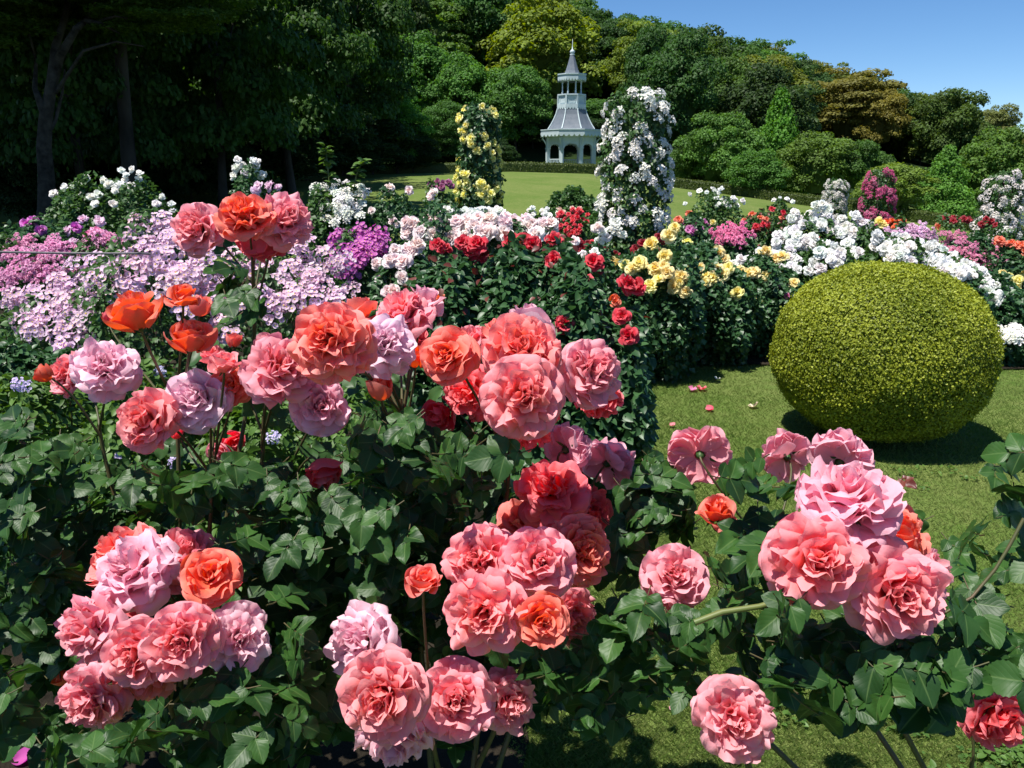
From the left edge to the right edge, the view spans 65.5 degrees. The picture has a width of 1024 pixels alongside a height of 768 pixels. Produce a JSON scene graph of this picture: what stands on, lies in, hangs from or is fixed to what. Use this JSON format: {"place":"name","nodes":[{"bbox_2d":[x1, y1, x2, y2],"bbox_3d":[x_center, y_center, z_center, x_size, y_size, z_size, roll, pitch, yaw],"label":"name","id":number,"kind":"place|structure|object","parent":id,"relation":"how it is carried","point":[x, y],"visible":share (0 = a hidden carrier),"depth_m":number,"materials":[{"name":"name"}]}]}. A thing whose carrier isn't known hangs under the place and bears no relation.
{"place":"outdoors","nodes":[
{"label":"outdoors","id":0,"kind":"place"},
{"bbox_2d":[0,172,1023,767],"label":"lawn","id":1,"kind":"structure","parent":0,"point":[524,192],"depth_m":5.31,"materials":[{"name":"green plant"}]},
{"bbox_2d":[0,157,61,227],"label":"understorey shrub","id":2,"kind":"object","parent":1,"relation":"on","point":[18,192],"visible":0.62,"depth_m":18.93,"materials":[{"name":"green plant"}]},
{"bbox_2d":[0,114,92,215],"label":"understorey shrub","id":3,"kind":"object","parent":1,"relation":"on","point":[64,173],"visible":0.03,"depth_m":22.44,"materials":[{"name":"green plant"}]},
{"bbox_2d":[65,131,120,192],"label":"understorey shrub","id":4,"kind":"object","parent":1,"relation":"on","point":[102,168],"visible":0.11,"depth_m":25.32,"materials":[{"name":"green plant"}]},
{"bbox_2d":[0,0,193,222],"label":"dark tree","id":5,"kind":"object","parent":1,"relation":"on","point":[95,81],"visible":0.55,"depth_m":18.10,"materials":[{"name":"green plant"}]},
{"bbox_2d":[98,14,138,213],"bbox_3d":[-8.808,-9.259,16.730,11.721,12.281,12.295,0,15,0],"label":"tree","id":6,"kind":"object","parent":1,"relation":"on","point":[127,141],"visible":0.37,"depth_m":18.59,"materials":[{"name":"brown plant"}]},
{"bbox_2d":[0,0,261,230],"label":"forked tree","id":7,"kind":"object","parent":1,"relation":"on","point":[176,17],"visible":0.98,"depth_m":15.94,"materials":[{"name":"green plant"}]},
{"bbox_2d":[16,0,265,174],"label":"dark tree","id":8,"kind":"object","parent":1,"relation":"on","point":[108,109],"visible":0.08,"depth_m":23.05,"materials":[{"name":"green plant"}]},
{"bbox_2d":[108,155,195,199],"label":"understorey shrub","id":9,"kind":"object","parent":1,"relation":"on","point":[158,179],"visible":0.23,"depth_m":23.75,"materials":[{"name":"green plant"}]},
{"bbox_2d":[78,0,325,208],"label":"dark tree","id":10,"kind":"object","parent":1,"relation":"on","point":[254,53],"visible":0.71,"depth_m":21.65,"materials":[{"name":"green plant"}]},
{"bbox_2d":[188,143,257,197],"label":"understorey shrub","id":11,"kind":"object","parent":1,"relation":"on","point":[206,186],"visible":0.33,"depth_m":25.51,"materials":[{"name":"green plant"}]},
{"bbox_2d":[0,365,528,767],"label":"flower bed","id":12,"kind":"object","parent":1,"relation":"on","point":[343,754],"visible":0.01,"depth_m":2.25,"materials":[{"name":"green plant"}]},
{"bbox_2d":[0,337,136,558],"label":"shrub","id":13,"kind":"object","parent":12,"relation":"on","point":[17,356],"visible":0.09,"depth_m":3.32,"materials":[{"name":"green plant"}]},
{"bbox_2d":[0,227,173,404],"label":"rose bush","id":14,"kind":"object","parent":12,"relation":"on","point":[27,268],"visible":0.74,"depth_m":5.02,"materials":[{"name":"green plant"}]},
{"bbox_2d":[0,207,371,478],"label":"rose bush","id":15,"kind":"object","parent":12,"relation":"on","point":[112,272],"visible":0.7,"depth_m":3.94,"materials":[{"name":"pink plant"}]},
{"bbox_2d":[0,351,387,597],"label":"shrub","id":16,"kind":"object","parent":12,"relation":"on","point":[14,393],"visible":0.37,"depth_m":2.76,"materials":[{"name":"green plant"}]},
{"bbox_2d":[0,191,444,767],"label":"coral rose bush","id":17,"kind":"object","parent":12,"relation":"on","point":[146,621],"visible":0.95,"depth_m":1.44,"materials":[{"name":"pink plant"}]},
{"bbox_2d":[321,221,390,411],"bbox_3d":[-1.036,-0.449,5.474,0.554,1.323,0.837,0,15,0],"label":"rose bush","id":18,"kind":"object","parent":12,"relation":"on","point":[365,247],"visible":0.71,"depth_m":5.23,"materials":[{"name":"purple plant"}]},
{"bbox_2d":[367,236,433,401],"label":"rose bush","id":19,"kind":"object","parent":12,"relation":"on","point":[389,277],"visible":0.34,"depth_m":4.54,"materials":[{"name":"white plant"}]},
{"bbox_2d":[248,284,696,767],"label":"coral rose bush","id":20,"kind":"object","parent":12,"relation":"on","point":[510,580],"visible":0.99,"depth_m":1.36,"materials":[{"name":"pink plant"}]},
{"bbox_2d":[399,197,558,308],"bbox_3d":[-0.257,-0.568,5.645,1.469,1.475,0.969,0,15,0],"label":"rose bush","id":21,"kind":"object","parent":12,"relation":"on","point":[455,226],"visible":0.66,"depth_m":5.38,"materials":[{"name":"white plant"}]},
{"bbox_2d":[395,230,577,500],"bbox_3d":[-0.065,-0.102,4.112,1.068,1.380,1.235,0,15,0],"label":"rose bush","id":22,"kind":"object","parent":12,"relation":"on","point":[468,290],"visible":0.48,"depth_m":3.79,"materials":[{"name":"green plant"}]},
{"bbox_2d":[435,250,660,514],"bbox_3d":[0.173,0.012,3.814,1.076,1.293,1.144,0,15,0],"label":"rose bush","id":23,"kind":"object","parent":12,"relation":"on","point":[573,306],"visible":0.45,"depth_m":3.48,"materials":[{"name":"green plant"}]},
{"bbox_2d":[186,0,381,191],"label":"dark tree","id":24,"kind":"object","parent":1,"relation":"on","point":[320,17],"visible":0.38,"depth_m":27.24,"materials":[{"name":"green plant"}]},
{"bbox_2d":[243,133,336,187],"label":"understorey shrub","id":25,"kind":"object","parent":1,"relation":"on","point":[305,162],"visible":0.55,"depth_m":29.88,"materials":[{"name":"green plant"}]},
{"bbox_2d":[284,103,377,180],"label":"understorey shrub","id":26,"kind":"object","parent":1,"relation":"on","point":[346,135],"visible":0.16,"depth_m":33.93,"materials":[{"name":"green plant"}]},
{"bbox_2d":[292,0,418,175],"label":"dark tree","id":27,"kind":"object","parent":1,"relation":"on","point":[380,20],"visible":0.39,"depth_m":36.34,"materials":[{"name":"green plant"}]},
{"bbox_2d":[323,130,399,176],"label":"understorey shrub","id":28,"kind":"object","parent":1,"relation":"on","point":[368,143],"visible":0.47,"depth_m":35.86,"materials":[{"name":"green plant"}]},
{"bbox_2d":[340,113,425,173],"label":"understorey shrub","id":29,"kind":"object","parent":1,"relation":"on","point":[404,144],"visible":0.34,"depth_m":38.97,"materials":[{"name":"green plant"}]},
{"bbox_2d":[368,90,435,173],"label":"tree","id":30,"kind":"object","parent":1,"relation":"on","point":[413,113],"visible":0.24,"depth_m":41.15,"materials":[{"name":"green plant"}]},
{"bbox_2d":[415,99,472,161],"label":"tree","id":31,"kind":"object","parent":1,"relation":"on","point":[442,125],"visible":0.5,"depth_m":43.89,"materials":[{"name":"green plant"}]},
{"bbox_2d":[452,101,506,249],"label":"rose pillar","id":32,"kind":"structure","parent":1,"relation":"on","point":[478,143],"depth_m":14.66,"materials":[{"name":"yellow plant"}]},
{"bbox_2d":[0,268,1023,368],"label":"flower bed","id":33,"kind":"object","parent":1,"relation":"on","point":[757,360],"depth_m":7.40,"materials":[{"name":"green plant"}]},
{"bbox_2d":[0,212,171,355],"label":"rose bush","id":34,"kind":"object","parent":33,"relation":"on","point":[40,230],"visible":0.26,"depth_m":6.80,"materials":[{"name":"green plant"}]},
{"bbox_2d":[42,165,191,315],"bbox_3d":[-4.410,-1.544,8.847,1.599,1.705,1.662,0,15,0],"label":"rose bush","id":35,"kind":"object","parent":33,"relation":"on","point":[109,195],"visible":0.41,"depth_m":8.48,"materials":[{"name":"green plant"}]},
{"bbox_2d":[229,156,266,251],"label":"rose bush","id":36,"kind":"object","parent":33,"relation":"on","point":[248,176],"visible":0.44,"depth_m":12.45,"materials":[{"name":"white plant"}]},
{"bbox_2d":[247,181,297,338],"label":"rose bush","id":37,"kind":"object","parent":33,"relation":"on","point":[256,188],"visible":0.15,"depth_m":7.29,"materials":[{"name":"green plant"}]},
{"bbox_2d":[295,178,383,304],"bbox_3d":[-1.708,-1.226,7.920,0.858,1.590,1.235,0,15,0],"label":"rose bush","id":38,"kind":"object","parent":33,"relation":"on","point":[318,206],"visible":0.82,"depth_m":7.57,"materials":[{"name":"white plant"}]},
{"bbox_2d":[317,142,371,291],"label":"rose shoot","id":39,"kind":"object","parent":33,"relation":"on","point":[359,164],"visible":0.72,"depth_m":7.58,"materials":[{"name":"green plant"}]},
{"bbox_2d":[365,183,444,284],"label":"rose bush","id":40,"kind":"object","parent":33,"relation":"on","point":[377,210],"visible":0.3,"depth_m":8.17,"materials":[{"name":"green plant"}]},
{"bbox_2d":[418,177,458,250],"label":"rose bush","id":41,"kind":"object","parent":33,"relation":"on","point":[439,185],"visible":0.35,"depth_m":10.60,"materials":[{"name":"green plant"}]},
{"bbox_2d":[416,203,505,277],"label":"rose bush","id":42,"kind":"object","parent":33,"relation":"on","point":[496,209],"visible":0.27,"depth_m":7.19,"materials":[{"name":"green plant"}]},
{"bbox_2d":[526,205,625,254],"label":"rose bush","id":43,"kind":"object","parent":33,"relation":"on","point":[546,211],"visible":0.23,"depth_m":12.61,"materials":[{"name":"green plant"}]},
{"bbox_2d":[556,207,597,278],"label":"rose bush","id":44,"kind":"object","parent":33,"relation":"on","point":[573,227],"visible":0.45,"depth_m":8.23,"materials":[{"name":"red plant"}]},
{"bbox_2d":[568,217,627,311],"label":"rose bush","id":45,"kind":"object","parent":33,"relation":"on","point":[598,227],"visible":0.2,"depth_m":5.88,"materials":[{"name":"green plant"}]},
{"bbox_2d":[576,233,665,310],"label":"rose bush","id":46,"kind":"object","parent":33,"relation":"on","point":[634,248],"visible":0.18,"depth_m":6.88,"materials":[{"name":"red plant"}]},
{"bbox_2d":[589,83,675,254],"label":"rose pillar","id":47,"kind":"structure","parent":33,"relation":"on","point":[637,180],"depth_m":11.75,"materials":[{"name":"white plant"}]},
{"bbox_2d":[667,210,715,257],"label":"rose bush","id":48,"kind":"object","parent":33,"relation":"on","point":[697,227],"visible":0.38,"depth_m":9.68,"materials":[{"name":"green plant"}]},
{"bbox_2d":[666,238,770,367],"bbox_3d":[1.733,-0.715,6.927,0.954,1.108,1.204,0,15,0],"label":"rose bush","id":49,"kind":"object","parent":33,"relation":"on","point":[730,314],"visible":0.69,"depth_m":6.61,"materials":[{"name":"green plant"}]},
{"bbox_2d":[708,220,756,264],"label":"rose bush","id":50,"kind":"object","parent":33,"relation":"on","point":[742,241],"visible":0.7,"depth_m":9.19,"materials":[{"name":"pink plant"}]},
{"bbox_2d":[725,206,786,252],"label":"rose bush","id":51,"kind":"object","parent":33,"relation":"on","point":[760,224],"visible":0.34,"depth_m":12.06,"materials":[{"name":"green plant"}]},
{"bbox_2d":[721,245,802,357],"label":"rose bush","id":52,"kind":"object","parent":33,"relation":"on","point":[769,278],"visible":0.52,"depth_m":6.94,"materials":[{"name":"green plant"}]},
{"bbox_2d":[740,230,827,328],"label":"rose bush","id":53,"kind":"object","parent":33,"relation":"on","point":[796,248],"visible":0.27,"depth_m":8.01,"materials":[{"name":"white plant"}]},
{"bbox_2d":[771,199,879,253],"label":"rose bush","id":54,"kind":"object","parent":33,"relation":"on","point":[827,225],"visible":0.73,"depth_m":9.68,"materials":[{"name":"white plant"}]},
{"bbox_2d":[801,237,864,283],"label":"rose bush","id":55,"kind":"object","parent":33,"relation":"on","point":[832,254],"visible":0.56,"depth_m":7.71,"materials":[{"name":"white plant"}]},
{"bbox_2d":[883,220,938,242],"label":"rose bush","id":56,"kind":"object","parent":33,"relation":"on","point":[914,230],"visible":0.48,"depth_m":11.72,"materials":[{"name":"pink plant"}]},
{"bbox_2d":[848,229,974,266],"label":"rose bush","id":57,"kind":"object","parent":33,"relation":"on","point":[897,246],"visible":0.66,"depth_m":7.54,"materials":[{"name":"white plant"}]},
{"bbox_2d":[937,229,1010,271],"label":"rose bush","id":58,"kind":"object","parent":33,"relation":"on","point":[977,248],"visible":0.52,"depth_m":9.66,"materials":[{"name":"pink plant"}]},
{"bbox_2d":[933,258,1023,327],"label":"rose bush","id":59,"kind":"object","parent":33,"relation":"on","point":[1001,294],"visible":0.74,"depth_m":6.95,"materials":[{"name":"white plant"}]},
{"bbox_2d":[982,236,1023,323],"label":"rose bush","id":60,"kind":"object","parent":33,"relation":"on","point":[1013,249],"visible":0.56,"depth_m":8.79,"materials":[{"name":"green plant"}]},
{"bbox_2d":[997,322,1023,366],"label":"rose bush","id":61,"kind":"object","parent":33,"relation":"on","point":[1013,334],"visible":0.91,"depth_m":6.68,"materials":[{"name":"white plant"}]},
{"bbox_2d":[64,161,1023,240],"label":"hedge","id":62,"kind":"object","parent":1,"relation":"on","point":[917,215],"visible":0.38,"depth_m":42.85,"materials":[{"name":"green plant"}]},
{"bbox_2d":[543,185,597,219],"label":"shrub","id":63,"kind":"object","parent":1,"relation":"on","point":[568,197],"visible":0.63,"depth_m":19.16,"materials":[{"name":"green plant"}]},
{"bbox_2d":[541,39,601,163],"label":"pavilion","id":64,"kind":"structure","parent":1,"relation":"on","point":[571,124],"depth_m":46.60,"materials":[{"name":"white paint"}]},
{"bbox_2d":[600,222,708,383],"bbox_3d":[1.072,-0.663,6.434,1.008,1.271,1.195,0,15,0],"label":"rose bush","id":65,"kind":"object","parent":1,"relation":"on","point":[673,297],"visible":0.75,"depth_m":6.09,"materials":[{"name":"green plant"}]},
{"bbox_2d":[667,139,711,181],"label":"tree","id":66,"kind":"object","parent":1,"relation":"on","point":[683,169],"visible":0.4,"depth_m":47.57,"materials":[{"name":"green plant"}]},
{"bbox_2d":[683,186,745,240],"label":"rose bush","id":67,"kind":"object","parent":1,"relation":"on","point":[718,206],"visible":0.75,"depth_m":18.36,"materials":[{"name":"green plant"}]},
{"bbox_2d":[672,110,767,182],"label":"tree","id":68,"kind":"object","parent":1,"relation":"on","point":[721,148],"visible":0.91,"depth_m":45.14,"materials":[{"name":"green plant"}]},
{"bbox_2d":[720,149,792,188],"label":"tree","id":69,"kind":"object","parent":1,"relation":"on","point":[758,170],"visible":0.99,"depth_m":41.74,"materials":[{"name":"green plant"}]},
{"bbox_2d":[759,85,808,194],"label":"tree","id":70,"kind":"object","parent":1,"relation":"on","point":[778,135],"visible":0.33,"depth_m":47.08,"materials":[{"name":"green plant"}]},
{"bbox_2d":[772,130,855,195],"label":"tree","id":71,"kind":"object","parent":1,"relation":"on","point":[817,168],"visible":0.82,"depth_m":44.49,"materials":[{"name":"green plant"}]},
{"bbox_2d":[623,425,1023,767],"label":"coral rose bush","id":72,"kind":"object","parent":1,"relation":"on","point":[851,542],"visible":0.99,"depth_m":1.20,"materials":[{"name":"pink plant"}]},
{"bbox_2d":[819,177,849,219],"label":"rose pillar","id":73,"kind":"structure","parent":1,"relation":"on","point":[833,194],"depth_m":25.08,"materials":[{"name":"white plant"}]},
{"bbox_2d":[834,139,896,198],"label":"tree","id":74,"kind":"object","parent":1,"relation":"on","point":[864,156],"visible":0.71,"depth_m":43.61,"materials":[{"name":"green plant"}]},
{"bbox_2d":[767,256,1004,443],"bbox_3d":[2.246,-0.185,4.871,1.295,1.167,1.294,0,15,0],"label":"topiary ball","id":75,"kind":"object","parent":1,"relation":"on","point":[896,352],"visible":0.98,"depth_m":4.42,"materials":[{"name":"green plant"}]},
{"bbox_2d":[850,161,941,209],"bbox_3d":[17.407,-8.929,36.836,3.776,2.650,3.330,-5,16,-17],"label":"tree","id":76,"kind":"object","parent":1,"relation":"on","point":[907,191],"visible":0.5,"depth_m":36.05,"materials":[{"name":"green plant"}]},
{"bbox_2d":[915,144,977,217],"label":"tree","id":77,"kind":"object","parent":1,"relation":"on","point":[949,198],"visible":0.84,"depth_m":40.10,"materials":[{"name":"green plant"}]},
{"bbox_2d":[932,211,1015,248],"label":"rose bush","id":78,"kind":"object","parent":1,"relation":"on","point":[952,220],"visible":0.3,"depth_m":15.64,"materials":[{"name":"red plant"}]},
{"bbox_2d":[953,124,1023,208],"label":"tree","id":79,"kind":"object","parent":1,"relation":"on","point":[983,159],"visible":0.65,"depth_m":41.61,"materials":[{"name":"green plant"}]},
{"bbox_2d":[359,66,1023,211],"bbox_3d":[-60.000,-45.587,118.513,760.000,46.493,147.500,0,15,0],"label":"hill","id":80,"kind":"structure","parent":0,"point":[527,152],"depth_m":54.07,"materials":[{"name":"green plant"}]},
{"bbox_2d":[368,0,438,84],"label":"tree","id":81,"kind":"object","parent":80,"relation":"on","point":[423,20],"visible":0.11,"depth_m":55.51,"materials":[{"name":"green plant"}]},
{"bbox_2d":[367,29,460,125],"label":"tree","id":82,"kind":"object","parent":80,"relation":"on","point":[431,61],"visible":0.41,"depth_m":52.48,"materials":[{"name":"green plant"}]},
{"bbox_2d":[415,0,473,59],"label":"tree","id":83,"kind":"object","parent":80,"relation":"on","point":[447,40],"visible":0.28,"depth_m":60.22,"materials":[{"name":"green plant"}]},
{"bbox_2d":[420,50,505,131],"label":"tree","id":84,"kind":"object","parent":80,"relation":"on","point":[466,78],"visible":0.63,"depth_m":51.52,"materials":[{"name":"green plant"}]},
{"bbox_2d":[444,0,515,85],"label":"tree","id":85,"kind":"object","parent":80,"relation":"on","point":[484,18],"visible":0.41,"depth_m":62.85,"materials":[{"name":"green plant"}]},
{"bbox_2d":[484,64,553,152],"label":"tree","id":86,"kind":"object","parent":80,"relation":"on","point":[510,97],"visible":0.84,"depth_m":50.80,"materials":[{"name":"green plant"}]},
{"bbox_2d":[471,0,610,98],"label":"tree","id":87,"kind":"object","parent":80,"relation":"on","point":[542,44],"visible":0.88,"depth_m":59.48,"materials":[{"name":"green plant"}]},
{"bbox_2d":[575,6,620,94],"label":"tree","id":88,"kind":"object","parent":80,"relation":"on","point":[596,19],"visible":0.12,"depth_m":73.20,"materials":[{"name":"green plant"}]},
{"bbox_2d":[580,20,633,94],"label":"tree","id":89,"kind":"object","parent":80,"relation":"on","point":[605,44],"visible":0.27,"depth_m":71.19,"materials":[{"name":"green plant"}]},
{"bbox_2d":[597,18,678,95],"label":"tree","id":90,"kind":"object","parent":80,"relation":"on","point":[615,65],"visible":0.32,"depth_m":65.32,"materials":[{"name":"green plant"}]},
{"bbox_2d":[615,22,675,102],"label":"tree","id":91,"kind":"object","parent":80,"relation":"on","point":[651,40],"visible":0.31,"depth_m":60.91,"materials":[{"name":"green plant"}]},
{"bbox_2d":[638,24,728,156],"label":"tree","id":92,"kind":"object","parent":80,"relation":"on","point":[683,84],"visible":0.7,"depth_m":54.17,"materials":[{"name":"green plant"}]},
{"bbox_2d":[704,53,756,129],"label":"tree","id":93,"kind":"object","parent":80,"relation":"on","point":[734,66],"visible":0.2,"depth_m":60.03,"materials":[{"name":"green plant"}]},
{"bbox_2d":[710,60,821,148],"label":"tree","id":94,"kind":"object","parent":80,"relation":"on","point":[752,99],"visible":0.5,"depth_m":54.35,"materials":[{"name":"green plant"}]},
{"bbox_2d":[737,53,820,124],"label":"tree","id":95,"kind":"object","parent":80,"relation":"on","point":[798,76],"visible":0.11,"depth_m":65.60,"materials":[{"name":"green plant"}]},
{"bbox_2d":[786,58,827,119],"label":"tree","id":96,"kind":"object","parent":80,"relation":"on","point":[804,64],"visible":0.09,"depth_m":77.33,"materials":[{"name":"green plant"}]},
{"bbox_2d":[803,66,915,141],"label":"tree","id":97,"kind":"object","parent":80,"relation":"on","point":[845,99],"visible":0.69,"depth_m":77.13,"materials":[{"name":"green plant"}]},
{"bbox_2d":[849,88,912,144],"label":"tree","id":98,"kind":"object","parent":80,"relation":"on","point":[881,118],"visible":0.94,"depth_m":74.85,"materials":[{"name":"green plant"}]},
{"bbox_2d":[889,91,951,164],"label":"tree","id":99,"kind":"object","parent":80,"relation":"on","point":[901,145],"visible":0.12,"depth_m":83.33,"materials":[{"name":"green plant"}]},
{"bbox_2d":[902,87,995,163],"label":"tree","id":100,"kind":"object","parent":80,"relation":"on","point":[959,121],"visible":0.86,"depth_m":72.84,"materials":[{"name":"green plant"}]},
{"bbox_2d":[981,103,1023,148],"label":"tree","id":101,"kind":"object","parent":80,"relation":"on","point":[1001,117],"visible":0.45,"depth_m":76.93,"materials":[{"name":"green plant"}]},
{"bbox_2d":[579,0,1023,131],"label":"sky","id":102,"kind":"structure","parent":0,"point":[932,46],"materials":[{"name":"blue"}]},
{"bbox_2d":[856,167,897,234],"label":"rose pillar","id":103,"kind":"structure","parent":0,"point":[884,188],"depth_m":24.05,"materials":[{"name":"pink plant"}]},
{"bbox_2d":[774,449,1023,767],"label":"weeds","id":104,"kind":"object","parent":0,"point":[1018,749],"visible":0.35,"depth_m":2.25,"materials":[{"name":"green plant"}]},
{"bbox_2d":[968,169,1023,252],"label":"rose pillar","id":105,"kind":"structure","parent":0,"point":[1005,181],"depth_m":17.32,"materials":[{"name":"white plant"}]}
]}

